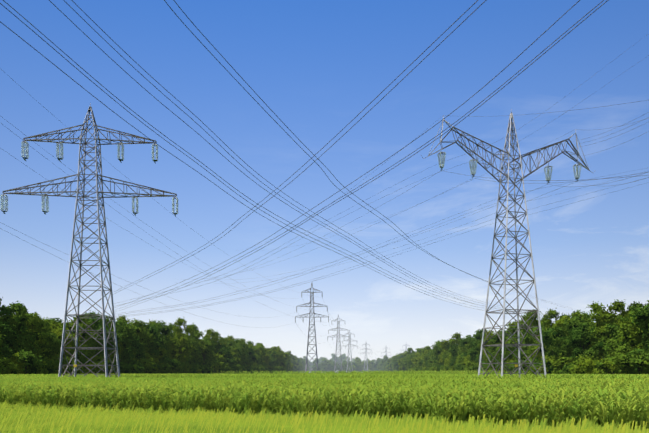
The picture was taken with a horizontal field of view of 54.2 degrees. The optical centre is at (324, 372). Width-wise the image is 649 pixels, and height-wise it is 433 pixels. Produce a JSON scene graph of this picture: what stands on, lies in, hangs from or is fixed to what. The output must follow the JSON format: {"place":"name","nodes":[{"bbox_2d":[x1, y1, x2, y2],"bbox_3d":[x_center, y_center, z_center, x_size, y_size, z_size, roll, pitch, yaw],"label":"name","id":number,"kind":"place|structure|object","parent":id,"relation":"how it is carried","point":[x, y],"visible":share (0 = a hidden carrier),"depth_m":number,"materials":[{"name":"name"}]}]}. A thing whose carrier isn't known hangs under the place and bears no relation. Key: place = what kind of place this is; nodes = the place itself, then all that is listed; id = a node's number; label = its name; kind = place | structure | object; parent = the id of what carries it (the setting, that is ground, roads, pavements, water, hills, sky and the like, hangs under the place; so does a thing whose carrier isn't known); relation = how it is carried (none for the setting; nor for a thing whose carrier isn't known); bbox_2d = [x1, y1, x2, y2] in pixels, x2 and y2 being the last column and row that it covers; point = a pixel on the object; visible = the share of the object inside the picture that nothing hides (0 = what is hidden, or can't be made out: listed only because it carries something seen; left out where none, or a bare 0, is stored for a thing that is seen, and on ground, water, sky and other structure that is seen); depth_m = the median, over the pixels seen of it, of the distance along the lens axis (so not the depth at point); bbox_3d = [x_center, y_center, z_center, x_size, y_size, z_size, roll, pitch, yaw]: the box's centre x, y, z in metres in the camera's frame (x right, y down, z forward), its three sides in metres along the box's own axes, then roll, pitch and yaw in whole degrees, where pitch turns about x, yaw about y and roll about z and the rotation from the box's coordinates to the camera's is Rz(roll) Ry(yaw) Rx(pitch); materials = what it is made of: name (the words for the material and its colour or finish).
{"place":"outdoors","nodes":[
{"label":"outdoors","id":0,"kind":"place"},
{"bbox_2d":[0,402,646,432],"bbox_3d":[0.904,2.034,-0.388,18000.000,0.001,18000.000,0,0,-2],"label":"grass","id":1,"kind":"structure","parent":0,"point":[349,415],"depth_m":26.99,"materials":[{"name":"green plant"}]},
{"bbox_2d":[0,350,11,375],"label":"bush","id":2,"kind":"object","parent":1,"relation":"on","point":[3,369],"visible":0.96,"depth_m":197.60,"materials":[{"name":"green plant"}]},
{"bbox_2d":[0,297,15,351],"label":"tree","id":3,"kind":"object","parent":1,"relation":"on","point":[6,309],"visible":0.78,"depth_m":213.87,"materials":[{"name":"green plant"}]},
{"bbox_2d":[0,320,21,360],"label":"tree","id":4,"kind":"object","parent":1,"relation":"on","point":[7,332],"visible":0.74,"depth_m":213.37,"materials":[{"name":"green plant"}]},
{"bbox_2d":[4,360,18,373],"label":"bush","id":5,"kind":"object","parent":1,"relation":"on","point":[11,368],"visible":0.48,"depth_m":202.13,"materials":[{"name":"green plant"}]},
{"bbox_2d":[3,350,23,373],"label":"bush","id":6,"kind":"object","parent":1,"relation":"on","point":[16,362],"visible":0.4,"depth_m":211.02,"materials":[{"name":"green plant"}]},
{"bbox_2d":[0,303,40,355],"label":"tree","id":7,"kind":"object","parent":1,"relation":"on","point":[25,339],"visible":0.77,"depth_m":215.86,"materials":[{"name":"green plant"}]},
{"bbox_2d":[10,312,43,331],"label":"tree","id":8,"kind":"object","parent":1,"relation":"on","point":[34,327],"visible":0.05,"depth_m":227.08,"materials":[{"name":"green plant"}]},
{"bbox_2d":[13,349,45,374],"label":"bush","id":9,"kind":"object","parent":1,"relation":"on","point":[27,359],"visible":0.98,"depth_m":209.90,"materials":[{"name":"green plant"}]},
{"bbox_2d":[21,354,49,374],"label":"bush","id":10,"kind":"object","parent":1,"relation":"on","point":[40,370],"visible":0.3,"depth_m":217.83,"materials":[{"name":"green plant"}]},
{"bbox_2d":[25,312,54,363],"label":"tree","id":11,"kind":"object","parent":1,"relation":"on","point":[35,320],"visible":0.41,"depth_m":225.00,"materials":[{"name":"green plant"}]},
{"bbox_2d":[37,317,53,356],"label":"tree","id":12,"kind":"object","parent":1,"relation":"on","point":[45,329],"visible":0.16,"depth_m":240.18,"materials":[{"name":"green plant"}]},
{"bbox_2d":[35,355,56,373],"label":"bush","id":13,"kind":"object","parent":1,"relation":"on","point":[51,370],"visible":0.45,"depth_m":220.60,"materials":[{"name":"green plant"}]},
{"bbox_2d":[45,330,61,357],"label":"tree","id":14,"kind":"object","parent":1,"relation":"on","point":[53,340],"visible":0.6,"depth_m":233.75,"materials":[{"name":"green plant"}]},
{"bbox_2d":[46,318,69,332],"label":"tree","id":15,"kind":"object","parent":1,"relation":"on","point":[55,324],"visible":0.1,"depth_m":247.71,"materials":[{"name":"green plant"}]},
{"bbox_2d":[52,326,79,358],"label":"tree","id":16,"kind":"object","parent":1,"relation":"on","point":[58,332],"visible":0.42,"depth_m":240.06,"materials":[{"name":"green plant"}]},
{"bbox_2d":[54,353,79,373],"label":"bush","id":17,"kind":"object","parent":1,"relation":"on","point":[65,364],"visible":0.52,"depth_m":231.12,"materials":[{"name":"green plant"}]},
{"bbox_2d":[64,334,88,368],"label":"tree","id":18,"kind":"object","parent":1,"relation":"on","point":[80,355],"visible":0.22,"depth_m":245.31,"materials":[{"name":"green plant"}]},
{"bbox_2d":[66,315,96,360],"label":"tree","id":19,"kind":"object","parent":1,"relation":"on","point":[90,343],"visible":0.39,"depth_m":254.60,"materials":[{"name":"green plant"}]},
{"bbox_2d":[72,323,100,356],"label":"tree","id":20,"kind":"object","parent":1,"relation":"on","point":[91,334],"visible":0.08,"depth_m":263.90,"materials":[{"name":"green plant"}]},
{"bbox_2d":[0,103,178,376],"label":"two level pylon","id":21,"kind":"object","parent":1,"relation":"on","point":[101,265],"visible":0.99,"depth_m":113.03,"materials":[{"name":"metal"}]},
{"bbox_2d":[87,358,104,373],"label":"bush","id":22,"kind":"object","parent":1,"relation":"on","point":[96,369],"visible":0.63,"depth_m":254.31,"materials":[{"name":"green plant"}]},
{"bbox_2d":[84,310,108,352],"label":"tree","id":23,"kind":"object","parent":1,"relation":"on","point":[91,314],"visible":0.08,"depth_m":274.20,"materials":[{"name":"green plant"}]},
{"bbox_2d":[87,316,108,362],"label":"tree","id":24,"kind":"object","parent":1,"relation":"on","point":[98,324],"visible":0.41,"depth_m":267.90,"materials":[{"name":"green plant"}]},
{"bbox_2d":[87,355,111,373],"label":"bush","id":25,"kind":"object","parent":1,"relation":"on","point":[96,357],"visible":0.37,"depth_m":259.30,"materials":[{"name":"green plant"}]},
{"bbox_2d":[102,327,122,357],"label":"tree","id":26,"kind":"object","parent":1,"relation":"on","point":[110,341],"visible":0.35,"depth_m":274.29,"materials":[{"name":"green plant"}]},
{"bbox_2d":[114,360,130,373],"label":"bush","id":27,"kind":"object","parent":1,"relation":"on","point":[122,365],"visible":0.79,"depth_m":278.44,"materials":[{"name":"green plant"}]},
{"bbox_2d":[109,319,137,361],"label":"tree","id":28,"kind":"object","parent":1,"relation":"on","point":[122,327],"visible":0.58,"depth_m":294.49,"materials":[{"name":"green plant"}]},
{"bbox_2d":[120,332,136,364],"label":"tree","id":29,"kind":"object","parent":1,"relation":"on","point":[127,355],"visible":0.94,"depth_m":292.28,"materials":[{"name":"green plant"}]},
{"bbox_2d":[130,365,143,373],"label":"bush","id":30,"kind":"object","parent":1,"relation":"on","point":[138,369],"visible":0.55,"depth_m":291.75,"materials":[{"name":"green plant"}]},
{"bbox_2d":[132,343,146,362],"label":"tree","id":31,"kind":"object","parent":1,"relation":"on","point":[139,350],"visible":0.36,"depth_m":305.65,"materials":[{"name":"green plant"}]},
{"bbox_2d":[129,318,154,352],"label":"tree","id":32,"kind":"object","parent":1,"relation":"on","point":[138,326],"visible":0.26,"depth_m":312.68,"materials":[{"name":"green plant"}]},
{"bbox_2d":[138,332,153,350],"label":"tree","id":33,"kind":"object","parent":1,"relation":"on","point":[144,338],"visible":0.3,"depth_m":316.22,"materials":[{"name":"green plant"}]},
{"bbox_2d":[133,322,161,341],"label":"tree","id":34,"kind":"object","parent":1,"relation":"on","point":[154,330],"visible":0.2,"depth_m":320.76,"materials":[{"name":"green plant"}]},
{"bbox_2d":[137,358,158,373],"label":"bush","id":35,"kind":"object","parent":1,"relation":"on","point":[148,363],"visible":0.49,"depth_m":303.97,"materials":[{"name":"green plant"}]},
{"bbox_2d":[146,338,163,358],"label":"tree","id":36,"kind":"object","parent":1,"relation":"on","point":[156,344],"visible":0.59,"depth_m":320.03,"materials":[{"name":"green plant"}]},
{"bbox_2d":[149,320,175,367],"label":"tree","id":37,"kind":"object","parent":1,"relation":"on","point":[164,328],"visible":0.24,"depth_m":334.49,"materials":[{"name":"green plant"}]},
{"bbox_2d":[160,358,180,372],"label":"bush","id":38,"kind":"object","parent":1,"relation":"on","point":[172,362],"visible":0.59,"depth_m":324.40,"materials":[{"name":"green plant"}]},
{"bbox_2d":[164,336,179,357],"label":"tree","id":39,"kind":"object","parent":1,"relation":"on","point":[172,342],"visible":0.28,"depth_m":342.88,"materials":[{"name":"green plant"}]},
{"bbox_2d":[170,317,194,361],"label":"tree","id":40,"kind":"object","parent":1,"relation":"on","point":[179,354],"visible":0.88,"depth_m":352.82,"materials":[{"name":"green plant"}]},
{"bbox_2d":[185,335,197,364],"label":"tree","id":41,"kind":"object","parent":1,"relation":"on","point":[191,360],"visible":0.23,"depth_m":374.32,"materials":[{"name":"green plant"}]},
{"bbox_2d":[186,324,203,361],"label":"tree","id":42,"kind":"object","parent":1,"relation":"on","point":[196,334],"visible":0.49,"depth_m":383.91,"materials":[{"name":"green plant"}]},
{"bbox_2d":[198,338,213,364],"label":"tree","id":43,"kind":"object","parent":1,"relation":"on","point":[205,348],"visible":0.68,"depth_m":399.21,"materials":[{"name":"green plant"}]},
{"bbox_2d":[204,337,216,362],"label":"tree","id":44,"kind":"object","parent":1,"relation":"on","point":[214,343],"visible":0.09,"depth_m":409.02,"materials":[{"name":"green plant"}]},
{"bbox_2d":[203,328,219,350],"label":"tree","id":45,"kind":"object","parent":1,"relation":"on","point":[209,334],"visible":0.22,"depth_m":434.30,"materials":[{"name":"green plant"}]},
{"bbox_2d":[213,342,231,361],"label":"tree","id":46,"kind":"object","parent":1,"relation":"on","point":[222,349],"visible":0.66,"depth_m":435.89,"materials":[{"name":"green plant"}]},
{"bbox_2d":[230,345,244,363],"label":"tree","id":47,"kind":"object","parent":1,"relation":"on","point":[239,352],"visible":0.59,"depth_m":481.01,"materials":[{"name":"green plant"}]},
{"bbox_2d":[227,338,248,364],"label":"tree","id":48,"kind":"object","parent":1,"relation":"on","point":[242,344],"visible":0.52,"depth_m":490.63,"materials":[{"name":"green plant"}]},
{"bbox_2d":[248,348,258,363],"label":"tree","id":49,"kind":"object","parent":1,"relation":"on","point":[252,355],"visible":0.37,"depth_m":528.21,"materials":[{"name":"green plant"}]},
{"bbox_2d":[253,344,266,364],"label":"tree","id":50,"kind":"object","parent":1,"relation":"on","point":[259,348],"visible":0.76,"depth_m":569.44,"materials":[{"name":"green plant"}]},
{"bbox_2d":[262,349,270,368],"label":"tree","id":51,"kind":"object","parent":1,"relation":"on","point":[267,358],"visible":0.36,"depth_m":599.64,"materials":[{"name":"green plant"}]},
{"bbox_2d":[270,351,279,365],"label":"tree","id":52,"kind":"object","parent":1,"relation":"on","point":[274,358],"visible":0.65,"depth_m":647.58,"materials":[{"name":"green plant"}]},
{"bbox_2d":[269,346,283,365],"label":"tree","id":53,"kind":"object","parent":1,"relation":"on","point":[279,352],"visible":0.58,"depth_m":665.25,"materials":[{"name":"green plant"}]},
{"bbox_2d":[295,283,328,372],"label":"pylon","id":54,"kind":"object","parent":1,"relation":"on","point":[308,342],"visible":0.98,"depth_m":373.64,"materials":[{"name":"metal"}]},
{"bbox_2d":[0,370,648,431],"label":"maize crop","id":55,"kind":"object","parent":1,"relation":"on","point":[609,398],"visible":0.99,"depth_m":32.54,"materials":[{"name":"green plant"}]},
{"bbox_2d":[327,315,348,371],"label":"pylon","id":56,"kind":"object","parent":1,"relation":"on","point":[339,349],"visible":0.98,"depth_m":579.32,"materials":[{"name":"metal"}]},
{"bbox_2d":[342,330,357,371],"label":"pylon","id":57,"kind":"object","parent":1,"relation":"on","point":[350,350],"visible":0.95,"depth_m":780.00,"materials":[{"name":"metal"}]},
{"bbox_2d":[431,339,447,364],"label":"tree","id":58,"kind":"object","parent":1,"relation":"on","point":[437,349],"visible":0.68,"depth_m":523.03,"materials":[{"name":"green plant"}]},
{"bbox_2d":[437,340,448,364],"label":"tree","id":59,"kind":"object","parent":1,"relation":"on","point":[445,343],"visible":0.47,"depth_m":518.27,"materials":[{"name":"green plant"}]},
{"bbox_2d":[449,343,458,366],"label":"tree","id":60,"kind":"object","parent":1,"relation":"on","point":[452,349],"visible":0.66,"depth_m":464.19,"materials":[{"name":"green plant"}]},
{"bbox_2d":[447,332,462,354],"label":"tree","id":61,"kind":"object","parent":1,"relation":"on","point":[452,341],"visible":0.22,"depth_m":499.76,"materials":[{"name":"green plant"}]},
{"bbox_2d":[458,335,471,347],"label":"tree","id":62,"kind":"object","parent":1,"relation":"on","point":[464,341],"visible":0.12,"depth_m":446.26,"materials":[{"name":"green plant"}]},
{"bbox_2d":[467,345,479,361],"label":"tree","id":63,"kind":"object","parent":1,"relation":"on","point":[472,353],"visible":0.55,"depth_m":393.26,"materials":[{"name":"green plant"}]},
{"bbox_2d":[467,328,486,347],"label":"tree","id":64,"kind":"object","parent":1,"relation":"on","point":[478,336],"visible":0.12,"depth_m":410.27,"materials":[{"name":"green plant"}]},
{"bbox_2d":[481,332,494,362],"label":"tree","id":65,"kind":"object","parent":1,"relation":"on","point":[492,334],"visible":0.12,"depth_m":359.70,"materials":[{"name":"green plant"}]},
{"bbox_2d":[485,334,501,370],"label":"tree","id":66,"kind":"object","parent":1,"relation":"on","point":[495,339],"visible":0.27,"depth_m":342.09,"materials":[{"name":"green plant"}]},
{"bbox_2d":[485,347,501,370],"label":"tree","id":67,"kind":"object","parent":1,"relation":"on","point":[491,358],"visible":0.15,"depth_m":335.80,"materials":[{"name":"green plant"}]},
{"bbox_2d":[421,109,594,377],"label":"pylon","id":68,"kind":"object","parent":1,"relation":"on","point":[514,199],"visible":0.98,"depth_m":115.14,"materials":[{"name":"metal"}]},
{"bbox_2d":[0,0,648,357],"bbox_3d":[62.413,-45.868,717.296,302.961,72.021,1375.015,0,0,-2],"label":"conductors","id":69,"kind":"object","parent":68,"relation":"hanging from","point":[312,163],"visible":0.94,"depth_m":50.45,"materials":[{"name":"grey"}]},
{"bbox_2d":[499,326,521,343],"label":"tree","id":70,"kind":"object","parent":1,"relation":"on","point":[513,329],"visible":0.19,"depth_m":339.14,"materials":[{"name":"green plant"}]},
{"bbox_2d":[500,336,523,362],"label":"tree","id":71,"kind":"object","parent":1,"relation":"on","point":[507,352],"visible":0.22,"depth_m":305.96,"materials":[{"name":"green plant"}]},
{"bbox_2d":[512,342,528,360],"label":"tree","id":72,"kind":"object","parent":1,"relation":"on","point":[521,355],"visible":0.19,"depth_m":292.24,"materials":[{"name":"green plant"}]},
{"bbox_2d":[516,310,537,336],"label":"tree","id":73,"kind":"object","parent":1,"relation":"on","point":[524,316],"visible":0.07,"depth_m":316.63,"materials":[{"name":"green plant"}]},
{"bbox_2d":[521,309,542,343],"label":"tree","id":74,"kind":"object","parent":1,"relation":"on","point":[535,320],"visible":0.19,"depth_m":302.78,"materials":[{"name":"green plant"}]},
{"bbox_2d":[522,326,542,360],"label":"tree","id":75,"kind":"object","parent":1,"relation":"on","point":[529,338],"visible":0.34,"depth_m":286.06,"materials":[{"name":"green plant"}]},
{"bbox_2d":[526,336,542,362],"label":"tree","id":76,"kind":"object","parent":1,"relation":"on","point":[531,351],"visible":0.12,"depth_m":272.17,"materials":[{"name":"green plant"}]},
{"bbox_2d":[532,356,554,373],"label":"bush","id":77,"kind":"object","parent":1,"relation":"on","point":[539,363],"visible":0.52,"depth_m":244.08,"materials":[{"name":"green plant"}]},
{"bbox_2d":[534,355,556,372],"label":"bush","id":78,"kind":"object","parent":1,"relation":"on","point":[546,358],"visible":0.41,"depth_m":243.15,"materials":[{"name":"green plant"}]},
{"bbox_2d":[534,309,559,355],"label":"tree","id":79,"kind":"object","parent":1,"relation":"on","point":[548,323],"visible":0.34,"depth_m":264.91,"materials":[{"name":"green plant"}]},
{"bbox_2d":[538,327,569,356],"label":"tree","id":80,"kind":"object","parent":1,"relation":"on","point":[545,336],"visible":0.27,"depth_m":250.61,"materials":[{"name":"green plant"}]},
{"bbox_2d":[546,326,571,369],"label":"tree","id":81,"kind":"object","parent":1,"relation":"on","point":[560,346],"visible":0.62,"depth_m":242.75,"materials":[{"name":"green plant"}]},
{"bbox_2d":[550,353,575,373],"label":"bush","id":82,"kind":"object","parent":1,"relation":"on","point":[559,362],"visible":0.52,"depth_m":235.75,"materials":[{"name":"green plant"}]},
{"bbox_2d":[554,315,571,354],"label":"tree","id":83,"kind":"object","parent":1,"relation":"on","point":[561,319],"visible":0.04,"depth_m":256.96,"materials":[{"name":"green plant"}]},
{"bbox_2d":[563,315,594,354],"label":"tree","id":84,"kind":"object","parent":1,"relation":"on","point":[573,321],"visible":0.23,"depth_m":245.16,"materials":[{"name":"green plant"}]},
{"bbox_2d":[568,309,589,322],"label":"tree","id":85,"kind":"object","parent":1,"relation":"on","point":[577,313],"visible":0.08,"depth_m":267.30,"materials":[{"name":"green plant"}]},
{"bbox_2d":[567,323,596,359],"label":"tree","id":86,"kind":"object","parent":1,"relation":"on","point":[579,338],"visible":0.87,"depth_m":231.19,"materials":[{"name":"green plant"}]},
{"bbox_2d":[568,354,597,373],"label":"bush","id":87,"kind":"object","parent":1,"relation":"on","point":[575,370],"visible":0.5,"depth_m":220.21,"materials":[{"name":"green plant"}]},
{"bbox_2d":[579,355,604,373],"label":"bush","id":88,"kind":"object","parent":1,"relation":"on","point":[590,364],"visible":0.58,"depth_m":214.41,"materials":[{"name":"green plant"}]},
{"bbox_2d":[583,326,606,367],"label":"tree","id":89,"kind":"object","parent":1,"relation":"on","point":[595,353],"visible":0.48,"depth_m":225.35,"materials":[{"name":"green plant"}]},
{"bbox_2d":[584,301,612,358],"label":"tree","id":90,"kind":"object","parent":1,"relation":"on","point":[599,317],"visible":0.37,"depth_m":230.81,"materials":[{"name":"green plant"}]},
{"bbox_2d":[591,323,612,373],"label":"tree","id":91,"kind":"object","parent":1,"relation":"on","point":[601,330],"visible":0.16,"depth_m":223.67,"materials":[{"name":"green plant"}]},
{"bbox_2d":[592,356,614,373],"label":"bush","id":92,"kind":"object","parent":1,"relation":"on","point":[597,363],"visible":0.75,"depth_m":209.98,"materials":[{"name":"green plant"}]},
{"bbox_2d":[594,358,612,373],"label":"bush","id":93,"kind":"object","parent":1,"relation":"on","point":[597,371],"visible":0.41,"depth_m":209.37,"materials":[{"name":"green plant"}]},
{"bbox_2d":[591,321,620,373],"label":"tree","id":94,"kind":"object","parent":1,"relation":"on","point":[612,327],"visible":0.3,"depth_m":221.51,"materials":[{"name":"green plant"}]},
{"bbox_2d":[602,327,623,372],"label":"tree","id":95,"kind":"object","parent":1,"relation":"on","point":[609,347],"visible":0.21,"depth_m":213.02,"materials":[{"name":"green plant"}]},
{"bbox_2d":[603,299,628,323],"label":"tree","id":96,"kind":"object","parent":1,"relation":"on","point":[617,306],"visible":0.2,"depth_m":232.39,"materials":[{"name":"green plant"}]},
{"bbox_2d":[606,353,637,374],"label":"bush","id":97,"kind":"object","parent":1,"relation":"on","point":[621,361],"visible":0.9,"depth_m":199.40,"materials":[{"name":"green plant"}]},
{"bbox_2d":[616,310,633,326],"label":"tree","id":98,"kind":"object","parent":1,"relation":"on","point":[624,319],"visible":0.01,"depth_m":215.62,"materials":[{"name":"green plant"}]},
{"bbox_2d":[611,321,646,356],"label":"tree","id":99,"kind":"object","parent":1,"relation":"on","point":[622,347],"visible":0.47,"depth_m":204.16,"materials":[{"name":"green plant"}]},
{"bbox_2d":[617,301,644,318],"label":"tree","id":100,"kind":"object","parent":1,"relation":"on","point":[634,305],"visible":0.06,"depth_m":236.77,"materials":[{"name":"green plant"}]},
{"bbox_2d":[617,312,648,352],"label":"tree","id":101,"kind":"object","parent":1,"relation":"on","point":[639,332],"visible":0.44,"depth_m":203.38,"materials":[{"name":"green plant"}]},
{"bbox_2d":[622,349,646,373],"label":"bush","id":102,"kind":"object","parent":1,"relation":"on","point":[632,371],"visible":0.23,"depth_m":198.78,"materials":[{"name":"green plant"}]},
{"bbox_2d":[625,350,648,373],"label":"bush","id":103,"kind":"object","parent":1,"relation":"on","point":[637,360],"visible":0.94,"depth_m":186.56,"materials":[{"name":"green plant"}]},
{"bbox_2d":[627,303,648,349],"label":"tree","id":104,"kind":"object","parent":1,"relation":"on","point":[640,317],"visible":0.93,"depth_m":193.20,"materials":[{"name":"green plant"}]},
{"bbox_2d":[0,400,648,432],"bbox_3d":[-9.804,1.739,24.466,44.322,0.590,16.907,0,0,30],"label":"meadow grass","id":105,"kind":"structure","parent":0,"point":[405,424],"depth_m":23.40,"materials":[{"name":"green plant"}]},
{"bbox_2d":[0,0,648,361],"label":"sky","id":106,"kind":"structure","parent":0,"point":[316,64],"materials":[{"name":"blue"}]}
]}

